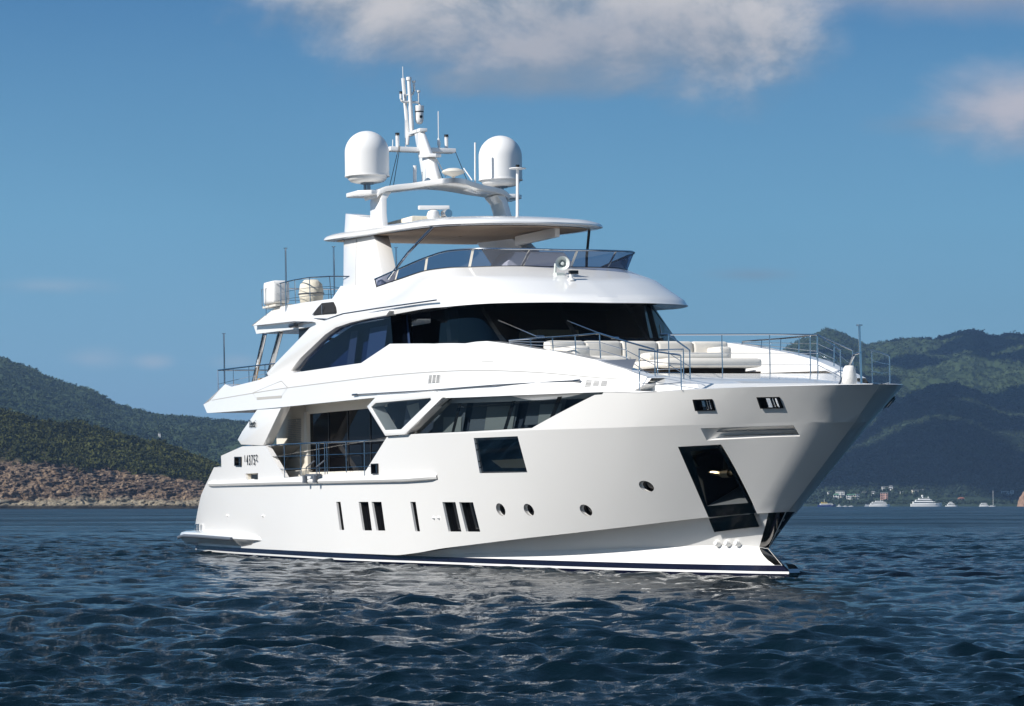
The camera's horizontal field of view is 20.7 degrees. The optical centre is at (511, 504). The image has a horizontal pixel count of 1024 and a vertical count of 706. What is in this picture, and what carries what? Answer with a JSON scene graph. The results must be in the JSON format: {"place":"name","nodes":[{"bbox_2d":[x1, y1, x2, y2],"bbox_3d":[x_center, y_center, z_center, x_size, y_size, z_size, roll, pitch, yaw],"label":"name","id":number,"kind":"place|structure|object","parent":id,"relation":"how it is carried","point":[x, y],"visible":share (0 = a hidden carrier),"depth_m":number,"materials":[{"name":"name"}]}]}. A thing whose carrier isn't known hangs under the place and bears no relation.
{"place":"outdoors","nodes":[
{"label":"outdoors","id":0,"kind":"place"},
{"bbox_2d":[0,421,206,508],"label":"rocky headland","id":1,"kind":"structure","parent":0,"point":[33,484],"depth_m":1146.19,"materials":[{"name":"beige stone"}]},
{"bbox_2d":[0,408,220,482],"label":"scrub bushes","id":2,"kind":"object","parent":1,"relation":"on","point":[95,443],"visible":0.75,"depth_m":1200.24,"materials":[{"name":"green plant"}]},
{"bbox_2d":[0,360,275,460],"bbox_3d":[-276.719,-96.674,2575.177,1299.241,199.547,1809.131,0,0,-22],"label":"wooded hill","id":3,"kind":"structure","parent":0,"point":[192,439],"depth_m":2465.86,"materials":[{"name":"green plant"}]},
{"bbox_2d":[0,356,276,464],"bbox_3d":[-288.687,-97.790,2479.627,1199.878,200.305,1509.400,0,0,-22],"label":"woodland","id":4,"kind":"object","parent":3,"relation":"on","point":[121,424],"visible":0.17,"depth_m":2540.63,"materials":[{"name":"green plant"}]},
{"bbox_2d":[0,507,1023,705],"bbox_3d":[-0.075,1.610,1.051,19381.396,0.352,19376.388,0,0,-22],"label":"sea water","id":5,"kind":"structure","parent":0,"point":[896,606],"depth_m":36.99,"materials":[{"name":"blue liquid"}]},
{"bbox_2d":[177,67,903,577],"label":"motor yacht","id":6,"kind":"object","parent":5,"relation":"on","point":[507,393],"visible":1,"depth_m":69.84,"materials":[{"name":"white paint"}]},
{"bbox_2d":[261,280,292,308],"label":"life raft locker","id":7,"kind":"object","parent":6,"relation":"attached to","point":[271,289],"visible":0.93,"depth_m":84.51,"materials":[{"name":"white paint"}]},
{"bbox_2d":[298,279,324,302],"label":"life raft canister","id":8,"kind":"object","parent":6,"relation":"on","point":[317,291],"visible":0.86,"depth_m":82.40,"materials":[{"name":"beige plastic"}]},
{"bbox_2d":[338,502,343,529],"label":"hull window","id":9,"kind":"structure","parent":6,"relation":"in","point":[339,503],"depth_m":77.20,"materials":[{"name":"black glass"}]},
{"bbox_2d":[296,314,412,370],"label":"arch window","id":10,"kind":"structure","parent":6,"relation":"in","point":[354,343],"depth_m":76.96,"materials":[{"name":"blue glass"}]},
{"bbox_2d":[361,502,371,529],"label":"hull window","id":11,"kind":"structure","parent":6,"relation":"in","point":[364,505],"depth_m":75.58,"materials":[{"name":"black glass"}]},
{"bbox_2d":[374,502,384,530],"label":"hull window","id":12,"kind":"structure","parent":6,"relation":"in","point":[377,505],"depth_m":74.70,"materials":[{"name":"black glass"}]},
{"bbox_2d":[367,391,444,436],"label":"triangle window frame","id":13,"kind":"structure","parent":6,"relation":"in","point":[399,414],"depth_m":71.89,"materials":[{"name":"white paint"}]},
{"bbox_2d":[412,502,419,530],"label":"hull window","id":14,"kind":"structure","parent":6,"relation":"in","point":[414,503],"depth_m":72.31,"materials":[{"name":"black glass"}]},
{"bbox_2d":[445,502,460,531],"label":"hull window","id":15,"kind":"structure","parent":6,"relation":"in","point":[451,509],"depth_m":70.50,"materials":[{"name":"black glass"}]},
{"bbox_2d":[461,502,479,531],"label":"hull window","id":16,"kind":"structure","parent":6,"relation":"in","point":[468,507],"depth_m":69.66,"materials":[{"name":"black glass"}]},
{"bbox_2d":[475,436,526,472],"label":"hull window","id":17,"kind":"structure","parent":6,"relation":"in","point":[496,454],"depth_m":67.02,"materials":[{"name":"black glass"}]},
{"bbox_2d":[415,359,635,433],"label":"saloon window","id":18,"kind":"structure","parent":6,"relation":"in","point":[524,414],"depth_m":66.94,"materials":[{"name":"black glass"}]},
{"bbox_2d":[817,501,835,506],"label":"ferry boat","id":19,"kind":"object","parent":5,"relation":"on","point":[824,504],"visible":0.93,"depth_m":2188.57,"materials":[{"name":"blue"}]},
{"bbox_2d":[869,500,889,506],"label":"tiered yacht","id":20,"kind":"object","parent":5,"relation":"on","point":[880,503],"visible":0.91,"depth_m":2178.44,"materials":[{"name":"white"}]},
{"bbox_2d":[910,495,941,506],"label":"super yacht","id":21,"kind":"object","parent":5,"relation":"on","point":[923,502],"visible":0.94,"depth_m":2197.71,"materials":[{"name":"white"}]},
{"bbox_2d":[945,502,957,506],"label":"cabin cruiser","id":22,"kind":"object","parent":5,"relation":"on","point":[950,504],"visible":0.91,"depth_m":2149.04,"materials":[{"name":"white"}]},
{"bbox_2d":[979,503,988,506],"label":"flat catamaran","id":23,"kind":"object","parent":5,"relation":"on","point":[984,505],"visible":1,"depth_m":2169.23,"materials":[{"name":"white"}]},
{"bbox_2d":[1017,492,1023,506],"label":"point rock","id":24,"kind":"object","parent":5,"relation":"in","point":[1020,501],"visible":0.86,"depth_m":2207.57,"materials":[{"name":"beige stone"}]},
{"bbox_2d":[0,0,1023,421],"label":"sky","id":25,"kind":"structure","parent":0,"point":[775,166],"materials":[{"name":"blue"}]},
{"bbox_2d":[783,327,1023,433],"bbox_3d":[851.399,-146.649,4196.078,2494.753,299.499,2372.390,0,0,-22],"label":"mountain ridge","id":26,"kind":"structure","parent":0,"point":[972,374],"depth_m":4065.69,"materials":[{"name":"green plant"}]},
{"bbox_2d":[802,502,1016,506],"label":"shore strip","id":27,"kind":"object","parent":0,"point":[909,503],"visible":0.15,"depth_m":2301.12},
{"bbox_2d":[804,498,1018,504],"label":"shore trees","id":28,"kind":"object","parent":27,"relation":"on","point":[942,501],"visible":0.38,"depth_m":2342.70,"materials":[{"name":"green plant"}]},
{"bbox_2d":[808,380,1023,500],"bbox_3d":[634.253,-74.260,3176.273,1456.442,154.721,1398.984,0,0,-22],"label":"dark foothill","id":29,"kind":"structure","parent":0,"point":[974,498],"depth_m":2715.56,"materials":[{"name":"green plant"}]},
{"bbox_2d":[836,491,844,494],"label":"shore house","id":30,"kind":"structure","parent":29,"relation":"on","point":[840,492],"depth_m":2519.40,"materials":[{"name":"grey"}]},
{"bbox_2d":[880,492,888,500],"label":"shore house","id":31,"kind":"structure","parent":29,"relation":"on","point":[884,495],"depth_m":2491.90,"materials":[{"name":"pink"}]}
]}

